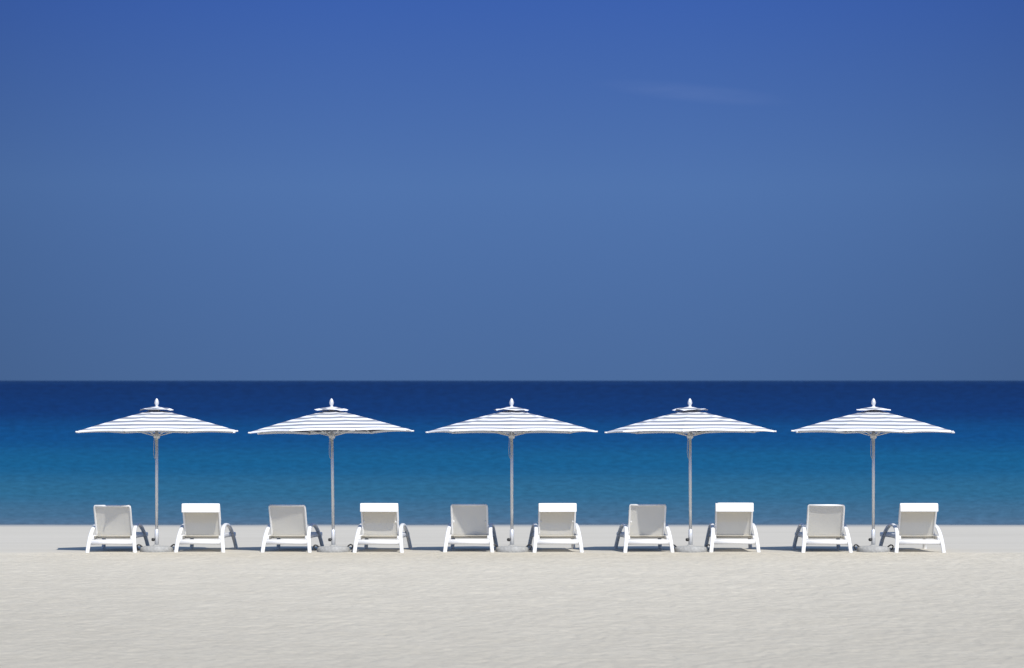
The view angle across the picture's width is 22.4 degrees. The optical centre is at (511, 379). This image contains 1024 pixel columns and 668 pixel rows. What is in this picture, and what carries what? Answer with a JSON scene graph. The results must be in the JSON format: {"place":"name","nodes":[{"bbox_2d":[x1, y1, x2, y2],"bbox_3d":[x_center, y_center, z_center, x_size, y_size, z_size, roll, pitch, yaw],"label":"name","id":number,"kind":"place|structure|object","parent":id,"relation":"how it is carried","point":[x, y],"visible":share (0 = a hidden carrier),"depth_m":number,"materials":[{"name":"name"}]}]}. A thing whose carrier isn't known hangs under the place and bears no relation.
{"place":"outdoors","nodes":[
{"label":"outdoors","id":0,"kind":"place"},
{"bbox_2d":[0,525,1023,667],"bbox_3d":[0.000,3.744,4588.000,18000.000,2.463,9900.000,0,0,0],"label":"sand ground","id":1,"kind":"structure","parent":0,"point":[425,601],"depth_m":29.43,"materials":[{"name":"white sand"}]},
{"bbox_2d":[85,505,149,552],"bbox_3d":[-5.890,2.239,38.882,0.762,0.741,1.947,0,-2,-1],"label":"sun lounger","id":2,"kind":"object","parent":1,"relation":"on","point":[113,521],"visible":0.93,"depth_m":38.15,"materials":[{"name":"white plastic"}]},
{"bbox_2d":[75,398,237,551],"bbox_3d":[-5.248,1.424,38.226,2.355,2.309,2.354,0,0,-8],"label":"parasol","id":3,"kind":"object","parent":1,"relation":"on","point":[155,419],"visible":0.98,"depth_m":37.84,"materials":[{"name":"fabric"}]},
{"bbox_2d":[174,503,237,551],"bbox_3d":[-4.569,2.229,38.921,0.762,0.761,1.947,0,-2,1],"label":"sun lounger","id":4,"kind":"object","parent":1,"relation":"on","point":[201,520],"visible":0.95,"depth_m":38.20,"materials":[{"name":"white plastic"}]},
{"bbox_2d":[261,504,323,551],"bbox_3d":[-3.268,2.237,38.917,0.762,0.744,1.947,0,-2,3],"label":"sun lounger","id":5,"kind":"object","parent":1,"relation":"on","point":[288,521],"visible":0.92,"depth_m":38.19,"materials":[{"name":"white plastic"}]},
{"bbox_2d":[248,398,413,552],"bbox_3d":[-2.649,1.420,38.178,2.394,2.302,2.394,-1,-2,0],"label":"parasol","id":6,"kind":"object","parent":1,"relation":"on","point":[331,422],"visible":0.99,"depth_m":37.88,"materials":[{"name":"fabric"}]},
{"bbox_2d":[353,503,411,552],"bbox_3d":[-1.920,2.225,38.874,0.762,0.767,1.947,0,-2,2],"label":"sun lounger","id":7,"kind":"object","parent":1,"relation":"on","point":[379,520],"visible":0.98,"depth_m":38.16,"materials":[{"name":"white plastic"}]},
{"bbox_2d":[443,504,497,551],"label":"sun lounger","id":8,"kind":"object","parent":1,"relation":"on","point":[469,520],"visible":0.94,"depth_m":38.24,"materials":[{"name":"white plastic"}]},
{"bbox_2d":[426,398,597,552],"bbox_3d":[-0.004,1.424,38.202,2.355,2.309,2.354,0,0,22],"label":"parasol","id":9,"kind":"object","parent":1,"relation":"on","point":[511,422],"visible":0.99,"depth_m":37.88,"materials":[{"name":"fabric"}]},
{"bbox_2d":[528,503,583,551],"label":"sun lounger","id":10,"kind":"object","parent":1,"relation":"on","point":[556,520],"visible":1,"depth_m":38.21,"materials":[{"name":"white plastic"}]},
{"bbox_2d":[614,504,673,552],"bbox_3d":[1.959,2.233,38.906,0.762,0.751,1.947,0,-2,-3],"label":"sun lounger","id":11,"kind":"object","parent":1,"relation":"on","point":[646,520],"visible":0.96,"depth_m":38.19,"materials":[{"name":"white plastic"}]},
{"bbox_2d":[605,398,775,552],"bbox_3d":[2.629,1.424,38.202,2.355,2.309,2.354,0,0,-14],"label":"parasol","id":12,"kind":"object","parent":1,"relation":"on","point":[690,421],"visible":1,"depth_m":37.87,"materials":[{"name":"fabric"}]},
{"bbox_2d":[704,503,760,551],"bbox_3d":[3.294,2.224,38.953,0.762,0.770,1.947,0,-2,1],"label":"sun lounger","id":13,"kind":"object","parent":1,"relation":"on","point":[733,520],"visible":0.95,"depth_m":38.21,"materials":[{"name":"white plastic"}]},
{"bbox_2d":[792,504,852,552],"bbox_3d":[4.636,2.235,38.879,0.762,0.749,1.947,0,-2,1],"label":"sun lounger","id":14,"kind":"object","parent":1,"relation":"on","point":[825,521],"visible":0.97,"depth_m":38.15,"materials":[{"name":"white plastic"}]},
{"bbox_2d":[791,398,954,552],"bbox_3d":[5.336,1.423,38.192,2.354,2.308,2.355,0,0,-35],"label":"parasol","id":15,"kind":"object","parent":1,"relation":"on","point":[873,420],"visible":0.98,"depth_m":37.80,"materials":[{"name":"fabric"}]},
{"bbox_2d":[879,503,945,552],"bbox_3d":[5.973,2.225,38.886,0.762,0.767,1.947,0,-2,0],"label":"sun lounger","id":16,"kind":"object","parent":1,"relation":"on","point":[916,520],"visible":0.93,"depth_m":38.15,"materials":[{"name":"white plastic"}]},
{"bbox_2d":[0,381,1023,524],"bbox_3d":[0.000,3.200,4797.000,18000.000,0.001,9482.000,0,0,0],"label":"sea water","id":17,"kind":"structure","parent":0,"point":[55,469],"depth_m":110.89,"materials":[{"name":"blue liquid"}]},
{"bbox_2d":[0,0,1023,380],"label":"sky","id":18,"kind":"structure","parent":0,"point":[191,190],"materials":[{"name":"blue"}]}
]}

